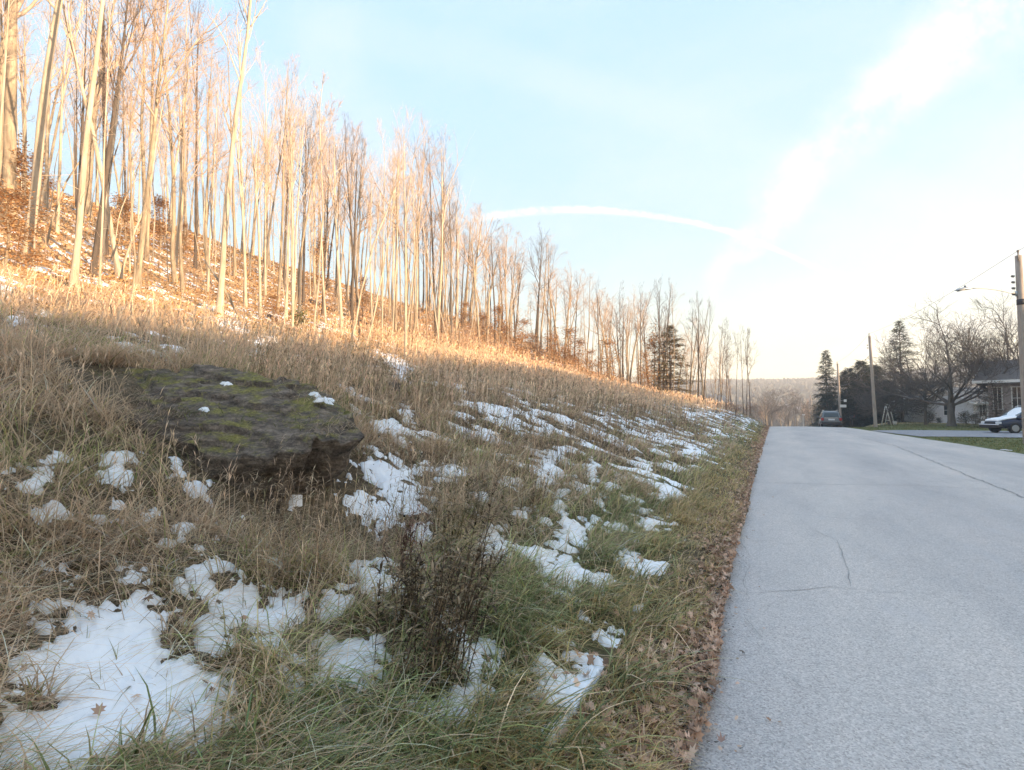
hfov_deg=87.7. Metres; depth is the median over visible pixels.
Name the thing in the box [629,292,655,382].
bare tree
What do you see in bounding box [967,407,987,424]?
shrub
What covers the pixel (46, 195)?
bare tree
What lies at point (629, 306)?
bare tree
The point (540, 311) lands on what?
young tree
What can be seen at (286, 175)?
bare tree
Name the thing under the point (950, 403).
bare tree
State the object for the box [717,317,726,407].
bare tree
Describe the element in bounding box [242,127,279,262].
bare tree
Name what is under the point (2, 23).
bare tree
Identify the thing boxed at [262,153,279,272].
young tree
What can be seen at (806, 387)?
wood
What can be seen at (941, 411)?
house
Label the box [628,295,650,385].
bare tree
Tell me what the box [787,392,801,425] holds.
bare tree
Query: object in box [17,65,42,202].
young tree
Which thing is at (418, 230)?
bare tree
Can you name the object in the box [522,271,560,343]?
bare tree
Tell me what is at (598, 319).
bare tree
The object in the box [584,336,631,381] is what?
beech sapling
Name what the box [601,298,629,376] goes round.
bare tree
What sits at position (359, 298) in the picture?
bare tree
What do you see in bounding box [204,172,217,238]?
bare tree
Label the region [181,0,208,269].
bare tree
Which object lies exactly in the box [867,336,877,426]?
utility pole
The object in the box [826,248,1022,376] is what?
power line
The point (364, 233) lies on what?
bare tree
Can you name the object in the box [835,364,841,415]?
utility pole
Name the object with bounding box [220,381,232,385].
snow on boulder
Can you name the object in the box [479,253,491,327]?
young tree
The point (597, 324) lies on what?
young tree
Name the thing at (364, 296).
beech sapling
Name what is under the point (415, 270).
young tree
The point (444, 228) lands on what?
bare tree
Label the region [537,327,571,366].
beech sapling
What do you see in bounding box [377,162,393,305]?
bare tree
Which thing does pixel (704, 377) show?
bare tree
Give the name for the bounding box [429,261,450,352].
young tree
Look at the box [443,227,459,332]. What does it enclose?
young tree
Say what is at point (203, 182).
bare tree
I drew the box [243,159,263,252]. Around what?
bare tree
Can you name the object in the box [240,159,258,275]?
young tree
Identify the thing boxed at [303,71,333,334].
bare tree
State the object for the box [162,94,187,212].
bare tree
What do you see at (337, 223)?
bare tree
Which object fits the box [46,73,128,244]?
young tree
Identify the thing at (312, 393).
snow on boulder
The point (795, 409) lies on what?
bare tree
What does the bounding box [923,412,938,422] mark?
shrub
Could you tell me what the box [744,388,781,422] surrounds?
bare tree
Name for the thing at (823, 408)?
evergreen
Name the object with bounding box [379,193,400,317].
bare tree
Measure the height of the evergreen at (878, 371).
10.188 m
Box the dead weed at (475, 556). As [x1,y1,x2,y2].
[394,472,528,672]
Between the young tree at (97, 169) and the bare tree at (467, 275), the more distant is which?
the bare tree at (467, 275)
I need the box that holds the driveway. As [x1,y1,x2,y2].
[874,430,1022,437]
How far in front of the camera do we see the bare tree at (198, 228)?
74.35 m
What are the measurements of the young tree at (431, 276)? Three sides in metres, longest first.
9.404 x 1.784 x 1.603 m
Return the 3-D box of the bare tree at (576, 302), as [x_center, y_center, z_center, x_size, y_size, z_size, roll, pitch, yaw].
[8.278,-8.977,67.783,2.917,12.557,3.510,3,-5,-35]
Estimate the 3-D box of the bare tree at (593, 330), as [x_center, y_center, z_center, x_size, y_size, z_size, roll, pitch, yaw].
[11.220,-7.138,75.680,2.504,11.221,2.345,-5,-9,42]
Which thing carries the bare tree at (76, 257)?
on the ground at (348, 487)
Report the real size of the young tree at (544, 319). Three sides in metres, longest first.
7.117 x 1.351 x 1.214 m
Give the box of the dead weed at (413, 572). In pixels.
[369,535,463,646]
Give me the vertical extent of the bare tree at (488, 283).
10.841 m
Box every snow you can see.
[0,188,761,769]
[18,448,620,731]
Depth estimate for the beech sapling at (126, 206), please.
31.22 m
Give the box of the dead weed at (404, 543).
[371,501,434,575]
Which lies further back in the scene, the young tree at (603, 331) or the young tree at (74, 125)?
the young tree at (603, 331)
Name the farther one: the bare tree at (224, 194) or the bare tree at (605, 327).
the bare tree at (605, 327)
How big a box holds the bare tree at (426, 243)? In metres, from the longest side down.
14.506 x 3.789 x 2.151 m
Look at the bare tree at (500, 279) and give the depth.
62.74 m
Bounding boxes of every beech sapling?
[0,132,52,222]
[0,180,63,269]
[17,149,74,207]
[108,191,139,242]
[135,194,193,249]
[166,221,199,255]
[260,291,289,324]
[305,224,333,291]
[342,275,380,317]
[453,301,471,328]
[474,309,493,338]
[481,302,517,346]
[507,316,536,357]
[526,329,546,352]
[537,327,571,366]
[550,325,581,368]
[567,337,596,372]
[578,347,601,376]
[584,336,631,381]
[621,350,658,392]
[634,323,673,392]
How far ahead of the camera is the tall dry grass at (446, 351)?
9.57 m
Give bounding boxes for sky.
[2,0,1023,381]
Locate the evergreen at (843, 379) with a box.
[821,367,858,426]
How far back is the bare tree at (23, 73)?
50.61 m
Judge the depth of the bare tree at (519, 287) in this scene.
66.28 m
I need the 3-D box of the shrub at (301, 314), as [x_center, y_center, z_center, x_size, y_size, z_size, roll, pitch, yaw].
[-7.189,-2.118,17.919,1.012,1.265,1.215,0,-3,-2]
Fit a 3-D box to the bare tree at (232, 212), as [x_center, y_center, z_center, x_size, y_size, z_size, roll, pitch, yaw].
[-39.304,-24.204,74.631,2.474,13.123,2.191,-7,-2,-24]
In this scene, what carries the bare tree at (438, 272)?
on the ground at (348, 487)
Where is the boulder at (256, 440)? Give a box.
[94,364,364,513]
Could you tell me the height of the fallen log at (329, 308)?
2.012 m
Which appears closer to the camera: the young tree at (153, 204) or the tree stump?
the tree stump
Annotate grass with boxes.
[0,259,739,743]
[0,275,1023,769]
[140,523,754,769]
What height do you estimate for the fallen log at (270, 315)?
1.399 m
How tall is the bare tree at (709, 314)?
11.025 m
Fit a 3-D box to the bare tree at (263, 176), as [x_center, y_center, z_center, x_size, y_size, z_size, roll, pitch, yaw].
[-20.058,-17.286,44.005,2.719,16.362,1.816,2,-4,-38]
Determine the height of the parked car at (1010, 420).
1.827 m
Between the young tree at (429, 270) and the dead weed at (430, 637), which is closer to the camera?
the dead weed at (430, 637)
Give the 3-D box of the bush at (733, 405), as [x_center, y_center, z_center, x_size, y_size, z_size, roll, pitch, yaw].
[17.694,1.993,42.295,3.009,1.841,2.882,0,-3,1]
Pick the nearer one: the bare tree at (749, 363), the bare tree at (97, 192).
the bare tree at (97, 192)
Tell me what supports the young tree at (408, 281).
on the ground at (348, 487)
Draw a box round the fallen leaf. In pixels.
[716,731,726,741]
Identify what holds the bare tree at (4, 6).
on the ground at (348, 487)
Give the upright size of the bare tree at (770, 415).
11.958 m
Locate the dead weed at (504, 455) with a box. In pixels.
[491,444,512,477]
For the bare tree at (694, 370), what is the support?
on the ground at (348, 487)
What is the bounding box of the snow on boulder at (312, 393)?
[308,392,320,396]
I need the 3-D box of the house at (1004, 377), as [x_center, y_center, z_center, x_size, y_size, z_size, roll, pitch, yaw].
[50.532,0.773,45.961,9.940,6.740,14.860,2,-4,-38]
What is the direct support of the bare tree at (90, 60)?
on the ground at (348, 487)
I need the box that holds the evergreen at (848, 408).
[827,383,884,426]
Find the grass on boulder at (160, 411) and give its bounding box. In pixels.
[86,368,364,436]
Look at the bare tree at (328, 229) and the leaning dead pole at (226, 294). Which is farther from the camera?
the bare tree at (328, 229)
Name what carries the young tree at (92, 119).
on the ground at (348, 487)
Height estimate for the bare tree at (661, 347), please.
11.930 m
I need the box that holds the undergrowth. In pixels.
[0,180,749,414]
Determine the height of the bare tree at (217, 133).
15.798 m
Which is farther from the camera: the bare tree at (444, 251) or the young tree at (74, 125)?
the bare tree at (444, 251)
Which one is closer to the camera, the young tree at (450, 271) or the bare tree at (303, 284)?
the bare tree at (303, 284)
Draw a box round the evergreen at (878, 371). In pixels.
[865,364,908,421]
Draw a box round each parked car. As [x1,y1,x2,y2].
[817,410,841,426]
[979,406,1021,432]
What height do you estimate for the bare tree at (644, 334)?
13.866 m
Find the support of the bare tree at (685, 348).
on the ground at (348, 487)
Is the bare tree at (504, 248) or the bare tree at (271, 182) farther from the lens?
the bare tree at (504, 248)
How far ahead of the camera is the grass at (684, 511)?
3.38 m
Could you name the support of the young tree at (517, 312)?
on the ground at (348, 487)
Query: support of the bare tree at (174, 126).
on the ground at (348, 487)
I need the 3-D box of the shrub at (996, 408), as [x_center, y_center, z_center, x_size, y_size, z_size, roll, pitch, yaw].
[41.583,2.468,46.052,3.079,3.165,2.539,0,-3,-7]
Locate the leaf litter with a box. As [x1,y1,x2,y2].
[0,177,770,769]
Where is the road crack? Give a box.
[733,585,916,592]
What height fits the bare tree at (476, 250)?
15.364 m
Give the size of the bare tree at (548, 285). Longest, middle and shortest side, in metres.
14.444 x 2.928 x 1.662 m
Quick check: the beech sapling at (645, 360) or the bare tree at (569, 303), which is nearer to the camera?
the beech sapling at (645, 360)
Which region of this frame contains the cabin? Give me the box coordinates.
[684,395,731,406]
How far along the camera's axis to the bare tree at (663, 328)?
71.34 m
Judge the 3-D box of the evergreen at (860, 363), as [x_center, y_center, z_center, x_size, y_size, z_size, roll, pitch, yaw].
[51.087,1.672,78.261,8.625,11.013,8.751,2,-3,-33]
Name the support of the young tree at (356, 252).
on the ground at (348, 487)
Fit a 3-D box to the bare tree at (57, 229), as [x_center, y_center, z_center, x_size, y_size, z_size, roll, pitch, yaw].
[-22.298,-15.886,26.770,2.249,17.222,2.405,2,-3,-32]
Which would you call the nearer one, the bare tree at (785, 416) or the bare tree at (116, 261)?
the bare tree at (116, 261)
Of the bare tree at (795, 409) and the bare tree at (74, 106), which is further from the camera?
the bare tree at (795, 409)
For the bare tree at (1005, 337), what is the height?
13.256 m
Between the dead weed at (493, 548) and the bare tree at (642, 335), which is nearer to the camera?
the dead weed at (493, 548)
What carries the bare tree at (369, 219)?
on the ground at (348, 487)
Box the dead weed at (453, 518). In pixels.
[426,472,480,569]
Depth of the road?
3.91 m
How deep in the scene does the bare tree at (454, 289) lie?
68.69 m
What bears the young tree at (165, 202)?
on the ground at (348, 487)
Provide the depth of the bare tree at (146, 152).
60.58 m
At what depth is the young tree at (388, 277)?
43.75 m
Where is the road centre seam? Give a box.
[822,428,1023,497]
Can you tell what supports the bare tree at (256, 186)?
on the ground at (348, 487)
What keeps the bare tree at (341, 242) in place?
on the ground at (348, 487)
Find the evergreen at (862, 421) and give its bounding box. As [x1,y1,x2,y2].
[846,388,887,426]
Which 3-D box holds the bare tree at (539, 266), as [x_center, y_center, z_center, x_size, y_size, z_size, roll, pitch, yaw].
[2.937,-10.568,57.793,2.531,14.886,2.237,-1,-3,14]
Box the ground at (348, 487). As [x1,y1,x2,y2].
[0,185,1023,769]
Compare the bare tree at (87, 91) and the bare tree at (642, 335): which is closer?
the bare tree at (87, 91)
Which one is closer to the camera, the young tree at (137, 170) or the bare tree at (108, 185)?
the bare tree at (108, 185)
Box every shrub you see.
[289,305,313,337]
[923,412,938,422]
[956,409,972,423]
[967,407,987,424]
[967,412,980,424]
[968,373,1020,427]
[970,393,1000,423]
[980,395,1006,420]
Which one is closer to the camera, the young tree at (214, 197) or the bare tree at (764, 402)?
the young tree at (214, 197)
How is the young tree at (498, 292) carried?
on the ground at (348, 487)
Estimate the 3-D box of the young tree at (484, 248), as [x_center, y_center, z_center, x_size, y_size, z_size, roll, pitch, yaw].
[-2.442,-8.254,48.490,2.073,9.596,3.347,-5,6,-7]
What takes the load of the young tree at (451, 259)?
on the ground at (348, 487)
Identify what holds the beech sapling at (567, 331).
on the ground at (348, 487)
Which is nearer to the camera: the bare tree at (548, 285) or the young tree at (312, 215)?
the young tree at (312, 215)
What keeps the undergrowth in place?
on the ground at (348, 487)
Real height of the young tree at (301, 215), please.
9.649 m
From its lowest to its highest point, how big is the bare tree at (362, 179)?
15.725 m
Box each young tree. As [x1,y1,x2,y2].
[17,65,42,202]
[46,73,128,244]
[49,84,78,210]
[56,73,94,223]
[77,33,108,212]
[88,56,108,231]
[94,59,139,237]
[108,29,162,298]
[109,139,150,261]
[116,125,133,246]
[117,93,142,274]
[119,35,181,279]
[126,111,149,236]
[135,127,156,257]
[144,92,166,244]
[155,124,168,280]
[167,136,182,192]
[176,113,210,315]
[194,182,204,254]
[201,154,219,281]
[209,146,227,257]
[211,134,222,260]
[219,170,235,281]
[230,167,244,261]
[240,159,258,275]
[260,185,274,287]
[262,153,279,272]
[263,177,293,305]
[271,117,300,324]
[282,158,298,284]
[295,176,312,256]
[301,162,325,331]
[306,178,319,298]
[323,170,335,302]
[334,204,344,305]
[336,170,347,303]
[350,195,361,297]
[363,231,379,324]
[369,234,381,314]
[376,207,382,307]
[383,224,394,323]
[385,250,390,320]
[402,160,421,328]
[402,221,409,318]
[407,206,421,343]
[412,194,439,350]
[424,235,443,317]
[429,232,437,323]
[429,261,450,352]
[431,214,451,343]
[440,250,447,302]
[443,227,453,297]
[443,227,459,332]
[444,217,465,345]
[450,235,462,325]
[451,256,460,342]
[468,284,486,342]
[470,250,477,309]
[473,286,480,335]
[475,239,493,342]
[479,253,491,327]
[493,260,502,340]
[494,253,513,346]
[500,285,510,334]
[502,282,509,351]
[507,293,523,350]
[509,271,518,340]
[512,252,528,345]
[526,293,533,342]
[538,287,547,348]
[538,299,549,357]
[547,295,559,351]
[563,291,571,327]
[574,309,582,370]
[590,295,602,363]
[593,303,611,380]
[599,294,614,373]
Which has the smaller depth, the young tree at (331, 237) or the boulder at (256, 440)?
the boulder at (256, 440)
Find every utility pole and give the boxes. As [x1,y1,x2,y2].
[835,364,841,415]
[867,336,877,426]
[1011,250,1023,443]
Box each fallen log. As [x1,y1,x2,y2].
[267,314,308,333]
[308,299,368,324]
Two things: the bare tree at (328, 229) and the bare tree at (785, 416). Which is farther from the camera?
the bare tree at (785, 416)
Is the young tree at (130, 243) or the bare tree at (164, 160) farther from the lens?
the bare tree at (164, 160)
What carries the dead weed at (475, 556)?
on the ground at (348, 487)
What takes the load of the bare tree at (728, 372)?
on the ground at (348, 487)
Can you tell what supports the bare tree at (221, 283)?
on the ground at (348, 487)
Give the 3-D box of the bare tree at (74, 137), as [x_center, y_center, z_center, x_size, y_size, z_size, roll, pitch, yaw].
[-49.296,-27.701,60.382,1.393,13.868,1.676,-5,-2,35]
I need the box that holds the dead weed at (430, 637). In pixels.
[371,524,509,700]
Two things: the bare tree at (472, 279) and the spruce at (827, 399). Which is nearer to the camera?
the bare tree at (472, 279)
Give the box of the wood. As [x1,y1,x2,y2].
[636,359,1010,426]
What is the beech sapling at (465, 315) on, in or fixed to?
on the ground at (348, 487)
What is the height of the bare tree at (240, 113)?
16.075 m
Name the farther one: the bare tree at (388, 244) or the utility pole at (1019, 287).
the bare tree at (388, 244)
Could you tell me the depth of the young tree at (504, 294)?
48.56 m
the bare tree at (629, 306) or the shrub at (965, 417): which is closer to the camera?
the shrub at (965, 417)
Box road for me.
[688,426,1023,769]
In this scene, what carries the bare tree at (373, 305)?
on the ground at (348, 487)
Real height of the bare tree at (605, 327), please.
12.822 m
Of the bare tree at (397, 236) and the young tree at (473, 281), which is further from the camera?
the young tree at (473, 281)
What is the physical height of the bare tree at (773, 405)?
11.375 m
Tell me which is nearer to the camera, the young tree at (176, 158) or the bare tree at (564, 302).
the young tree at (176, 158)
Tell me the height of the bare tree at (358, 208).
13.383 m
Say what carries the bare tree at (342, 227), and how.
on the ground at (348, 487)
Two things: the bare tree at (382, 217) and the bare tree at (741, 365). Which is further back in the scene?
the bare tree at (741, 365)
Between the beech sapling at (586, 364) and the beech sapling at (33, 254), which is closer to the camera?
the beech sapling at (33, 254)
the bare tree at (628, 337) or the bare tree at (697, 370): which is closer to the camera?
the bare tree at (628, 337)
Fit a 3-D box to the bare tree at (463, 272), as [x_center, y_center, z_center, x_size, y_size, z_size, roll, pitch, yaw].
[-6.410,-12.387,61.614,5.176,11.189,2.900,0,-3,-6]
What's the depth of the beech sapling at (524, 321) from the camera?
50.93 m
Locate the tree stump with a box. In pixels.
[388,380,400,395]
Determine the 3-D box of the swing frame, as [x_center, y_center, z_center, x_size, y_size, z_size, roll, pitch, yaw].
[42.668,3.347,60.576,2.000,2.365,0.998,3,-4,-44]
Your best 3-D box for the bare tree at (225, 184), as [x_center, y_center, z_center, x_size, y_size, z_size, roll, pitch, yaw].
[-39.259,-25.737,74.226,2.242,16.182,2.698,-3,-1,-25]
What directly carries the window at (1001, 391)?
in the house at (1004, 377)
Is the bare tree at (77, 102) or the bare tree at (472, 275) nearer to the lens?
the bare tree at (77, 102)
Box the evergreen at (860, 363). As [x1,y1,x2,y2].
[828,359,883,426]
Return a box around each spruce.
[806,349,837,426]
[875,320,936,421]
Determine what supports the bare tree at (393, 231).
on the ground at (348, 487)
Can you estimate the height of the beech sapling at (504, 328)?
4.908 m
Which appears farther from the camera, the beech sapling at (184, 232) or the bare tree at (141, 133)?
the beech sapling at (184, 232)
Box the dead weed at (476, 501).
[423,470,490,533]
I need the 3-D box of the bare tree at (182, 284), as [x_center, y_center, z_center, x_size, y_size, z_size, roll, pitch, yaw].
[-14.020,-9.593,22.680,2.975,11.573,2.892,-3,-2,38]
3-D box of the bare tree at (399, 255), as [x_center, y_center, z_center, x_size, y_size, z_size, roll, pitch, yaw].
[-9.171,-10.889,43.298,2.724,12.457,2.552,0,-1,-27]
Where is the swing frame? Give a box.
[881,404,893,424]
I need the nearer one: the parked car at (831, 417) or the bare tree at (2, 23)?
the bare tree at (2, 23)
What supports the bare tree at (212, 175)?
on the ground at (348, 487)
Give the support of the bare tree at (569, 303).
on the ground at (348, 487)
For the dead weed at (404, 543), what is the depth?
3.54 m
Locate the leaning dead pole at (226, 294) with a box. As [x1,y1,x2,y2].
[205,261,242,321]
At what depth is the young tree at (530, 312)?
64.49 m
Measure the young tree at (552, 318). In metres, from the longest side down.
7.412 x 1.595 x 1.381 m
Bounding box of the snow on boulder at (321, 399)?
[313,397,334,404]
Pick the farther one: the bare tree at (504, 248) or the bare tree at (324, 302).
the bare tree at (504, 248)
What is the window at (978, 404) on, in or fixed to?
in the house at (941, 411)
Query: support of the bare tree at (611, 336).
on the ground at (348, 487)
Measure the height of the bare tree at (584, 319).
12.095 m
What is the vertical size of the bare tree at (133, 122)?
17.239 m
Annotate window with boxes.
[943,406,946,415]
[978,404,985,415]
[992,387,1003,409]
[1010,386,1020,407]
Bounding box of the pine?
[644,324,700,396]
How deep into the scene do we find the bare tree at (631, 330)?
61.87 m
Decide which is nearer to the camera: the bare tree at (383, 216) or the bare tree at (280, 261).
the bare tree at (280, 261)
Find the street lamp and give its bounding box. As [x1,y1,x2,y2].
[955,285,1017,296]
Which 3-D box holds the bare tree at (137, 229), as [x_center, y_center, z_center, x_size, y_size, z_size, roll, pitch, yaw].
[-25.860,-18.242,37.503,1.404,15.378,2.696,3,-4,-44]
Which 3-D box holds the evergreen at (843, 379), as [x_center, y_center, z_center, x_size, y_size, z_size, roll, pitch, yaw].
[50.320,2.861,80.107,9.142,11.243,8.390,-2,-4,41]
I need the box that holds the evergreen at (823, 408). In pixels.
[808,392,836,426]
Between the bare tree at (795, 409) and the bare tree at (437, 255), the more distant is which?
the bare tree at (795, 409)
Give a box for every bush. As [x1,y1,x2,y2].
[722,401,753,417]
[742,402,767,423]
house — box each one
[897,395,923,421]
[927,387,988,423]
[972,360,1020,417]
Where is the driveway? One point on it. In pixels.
(947, 433)
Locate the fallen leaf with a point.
(720, 739)
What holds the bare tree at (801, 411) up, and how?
on the ground at (348, 487)
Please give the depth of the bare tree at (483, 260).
60.22 m
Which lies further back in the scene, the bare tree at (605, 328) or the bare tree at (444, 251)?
the bare tree at (605, 328)
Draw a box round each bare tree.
[0,0,27,149]
[0,0,34,177]
[0,0,46,187]
[0,0,78,263]
[0,0,80,224]
[3,1,47,198]
[3,16,38,181]
[17,69,28,185]
[22,0,88,208]
[33,5,65,170]
[38,0,89,232]
[38,0,98,211]
[43,1,91,159]
[48,0,120,276]
[50,0,115,286]
[52,59,74,200]
[54,0,114,227]
[54,78,80,176]
[55,26,88,206]
[64,1,107,223]
[65,50,121,131]
[66,20,106,206]
[66,77,87,129]
[69,87,79,194]
[75,0,182,216]
[76,0,116,254]
[79,30,111,135]
[80,68,121,208]
[85,0,141,263]
[86,0,193,209]
[89,0,173,276]
[90,0,128,284]
[107,42,149,215]
[113,0,241,290]
[116,80,140,207]
[118,98,139,211]
[119,0,190,262]
[124,33,160,220]
[126,0,229,285]
[130,53,190,241]
[136,24,160,232]
[138,101,160,217]
[139,152,160,203]
[142,8,227,291]
[144,106,172,221]
[157,66,204,233]
[158,101,175,202]
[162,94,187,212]
[162,171,178,201]
[167,90,221,247]
[169,0,216,266]
[169,2,249,283]
[179,67,207,243]
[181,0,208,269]
[187,136,204,233]
[188,120,210,229]
[200,0,269,316]
[200,55,227,291]
[202,82,228,247]
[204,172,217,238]
[205,20,245,276]
[207,117,226,225]
[214,1,263,301]
[217,155,238,239]
[219,82,259,307]
[220,146,232,219]
[222,172,237,248]
[231,84,272,316]
[234,120,263,251]
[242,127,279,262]
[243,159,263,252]
[244,46,277,297]
[247,120,280,255]
[248,85,281,267]
[249,83,296,268]
[250,124,282,259]
[251,174,281,256]
[258,51,310,312]
[261,67,300,281]
[263,109,287,272]
[269,128,295,264]
[269,140,282,242]
[272,90,315,319]
[274,67,312,335]
[281,84,303,282]
[282,111,297,288]
[284,89,313,304]
[285,107,318,313]
[286,92,342,313]
[289,110,336,323]
[294,98,330,295]
[295,97,318,304]
[298,183,321,271]
[300,115,336,293]
[301,134,341,286]
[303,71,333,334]
[306,118,354,333]
[307,123,347,315]
[311,164,339,287]
[312,123,350,279]
[318,149,353,297]
[321,132,345,292]
[325,113,351,289]
[330,115,361,334]
[330,132,374,330]
[330,164,346,301]
[332,143,364,313]
[336,121,386,292]
[337,121,364,315]
[337,122,364,292]
[337,180,353,274]
[343,138,359,305]
[346,132,377,314]
[349,175,373,269]
[350,159,411,338]
[353,128,415,331]
[357,146,382,322]
[357,178,375,300]
[358,152,407,317]
[364,185,378,289]
[367,149,389,311]
[367,152,413,339]
[368,118,395,338]
[373,185,382,267]
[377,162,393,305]
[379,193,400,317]
[381,135,408,291]
[383,134,407,321]
[386,174,411,324]
[387,193,413,311]
[388,138,444,338]
[391,107,430,357]
[391,130,414,338]
[393,185,412,278]
[395,203,408,262]
[401,172,432,318]
[401,178,423,293]
[404,130,441,338]
[404,145,430,331]
[404,219,419,301]
[406,194,423,271]
[409,112,442,338]
[411,199,432,332]
[415,211,433,308]
[416,177,435,294]
[418,119,464,344]
[420,135,461,341]
[420,193,437,301]
[424,167,453,330]
[426,159,466,340]
[427,198,437,305]
[428,192,453,315]
[428,205,461,314]
[432,188,458,322]
[435,179,458,317]
[437,206,485,345]
[438,230,474,322]
[444,175,471,339]
[445,209,476,322]
[448,224,460,315]
[452,219,463,316]
[454,213,492,328]
[460,238,483,312]
[461,201,508,323]
[463,203,479,320]
[465,207,493,323]
[467,241,512,339]
[469,221,482,325]
[473,220,503,344]
[475,212,486,315]
[480,242,507,327]
[485,242,491,326]
[491,243,508,328]
[493,223,517,344]
[494,246,513,323]
[500,251,524,339]
[503,237,516,327]
[507,230,529,339]
[510,247,529,329]
[513,255,529,339]
[519,235,552,346]
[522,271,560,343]
[529,265,561,361]
[530,223,547,355]
[537,234,558,351]
[540,273,572,347]
[541,246,568,356]
[542,240,559,357]
[558,267,592,359]
[561,275,585,346]
[561,278,571,353]
[566,260,577,369]
[568,269,592,354]
[576,279,586,370]
[579,287,624,376]
[582,273,599,368]
[585,298,596,371]
[587,294,601,362]
[593,302,608,350]
[595,280,606,374]
[596,304,623,358]
[599,308,621,375]
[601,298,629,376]
[604,297,618,369]
[604,306,634,378]
[616,284,624,379]
[617,303,635,364]
[619,298,634,377]
[628,283,636,382]
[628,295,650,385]
[628,305,650,385]
[629,283,655,392]
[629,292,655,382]
[630,310,653,384]
[630,319,638,378]
[649,279,665,396]
[650,329,681,381]
[653,308,669,360]
[662,275,681,392]
[666,321,690,388]
[670,285,685,391]
[671,339,695,388]
[674,318,711,392]
[675,333,693,381]
[680,350,689,388]
[682,297,696,400]
[685,351,707,388]
[686,344,696,394]
[687,336,714,393]
[688,293,712,400]
[690,334,714,397]
[692,337,703,394]
[692,350,709,397]
[697,296,714,403]
[707,357,723,399]
[709,334,725,403]
[716,350,733,409]
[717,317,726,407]
[718,320,734,406]
[724,335,731,408]
[725,354,732,405]
[731,325,747,413]
[734,331,742,411]
[737,328,757,417]
[742,337,753,414]
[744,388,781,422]
[749,389,787,426]
[751,392,795,424]
[755,392,772,424]
[756,386,797,424]
[766,397,782,424]
[768,401,793,425]
[769,402,782,424]
[776,386,801,425]
[783,401,813,423]
[784,392,805,425]
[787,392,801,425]
[789,394,812,425]
[840,292,1019,425]
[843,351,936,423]
[874,312,971,424]
[924,291,1018,411]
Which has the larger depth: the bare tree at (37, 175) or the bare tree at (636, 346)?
the bare tree at (636, 346)
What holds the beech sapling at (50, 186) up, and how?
on the ground at (348, 487)
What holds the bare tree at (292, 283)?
on the ground at (348, 487)
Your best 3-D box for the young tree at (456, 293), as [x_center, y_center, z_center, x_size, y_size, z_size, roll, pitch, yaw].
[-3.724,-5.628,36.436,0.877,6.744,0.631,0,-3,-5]
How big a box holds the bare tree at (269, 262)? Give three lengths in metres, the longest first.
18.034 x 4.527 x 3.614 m
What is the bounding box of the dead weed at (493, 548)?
[447,532,512,591]
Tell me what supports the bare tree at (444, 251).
on the ground at (348, 487)
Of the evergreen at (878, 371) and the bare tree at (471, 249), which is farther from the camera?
the evergreen at (878, 371)
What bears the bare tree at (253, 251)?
on the ground at (348, 487)
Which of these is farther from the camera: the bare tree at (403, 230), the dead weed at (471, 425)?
the bare tree at (403, 230)
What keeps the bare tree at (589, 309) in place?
on the ground at (348, 487)
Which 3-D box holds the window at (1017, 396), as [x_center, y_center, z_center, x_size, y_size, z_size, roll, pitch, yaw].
[44.545,1.145,47.006,0.070,2.060,0.860,2,-4,-38]
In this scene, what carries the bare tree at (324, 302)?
on the ground at (348, 487)
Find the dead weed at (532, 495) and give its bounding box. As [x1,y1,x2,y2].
[521,473,559,509]
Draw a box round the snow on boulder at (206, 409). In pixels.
[199,407,209,411]
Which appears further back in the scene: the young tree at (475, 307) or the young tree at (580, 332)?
the young tree at (580, 332)
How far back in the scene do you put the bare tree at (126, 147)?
58.24 m
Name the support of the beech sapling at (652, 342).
on the ground at (348, 487)
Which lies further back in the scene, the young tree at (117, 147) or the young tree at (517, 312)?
the young tree at (517, 312)
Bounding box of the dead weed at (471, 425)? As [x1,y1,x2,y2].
[455,412,477,441]
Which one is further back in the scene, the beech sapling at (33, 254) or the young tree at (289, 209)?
the young tree at (289, 209)
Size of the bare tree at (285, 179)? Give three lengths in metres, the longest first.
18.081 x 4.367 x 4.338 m
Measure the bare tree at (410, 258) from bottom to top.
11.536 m
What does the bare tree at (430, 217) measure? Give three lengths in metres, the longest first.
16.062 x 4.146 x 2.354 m
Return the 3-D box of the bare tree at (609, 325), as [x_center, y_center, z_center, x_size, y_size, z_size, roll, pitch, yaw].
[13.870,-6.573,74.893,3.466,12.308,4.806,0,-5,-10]
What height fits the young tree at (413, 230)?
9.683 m
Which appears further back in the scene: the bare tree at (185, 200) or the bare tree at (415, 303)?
the bare tree at (185, 200)
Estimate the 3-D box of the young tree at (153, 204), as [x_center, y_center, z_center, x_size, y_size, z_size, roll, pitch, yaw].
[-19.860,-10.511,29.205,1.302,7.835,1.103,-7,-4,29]
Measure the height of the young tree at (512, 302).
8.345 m
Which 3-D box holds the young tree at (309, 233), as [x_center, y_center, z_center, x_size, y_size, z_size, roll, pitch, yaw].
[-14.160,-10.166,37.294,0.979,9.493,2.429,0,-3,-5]
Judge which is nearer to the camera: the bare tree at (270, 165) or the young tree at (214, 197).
the young tree at (214, 197)
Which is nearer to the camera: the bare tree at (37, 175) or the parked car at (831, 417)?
the bare tree at (37, 175)
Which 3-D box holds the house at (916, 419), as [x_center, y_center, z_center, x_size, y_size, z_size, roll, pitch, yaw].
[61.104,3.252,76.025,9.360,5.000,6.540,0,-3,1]
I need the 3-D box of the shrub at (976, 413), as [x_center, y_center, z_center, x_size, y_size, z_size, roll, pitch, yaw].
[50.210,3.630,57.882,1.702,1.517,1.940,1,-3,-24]
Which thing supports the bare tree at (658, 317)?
on the ground at (348, 487)
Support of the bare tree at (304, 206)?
on the ground at (348, 487)

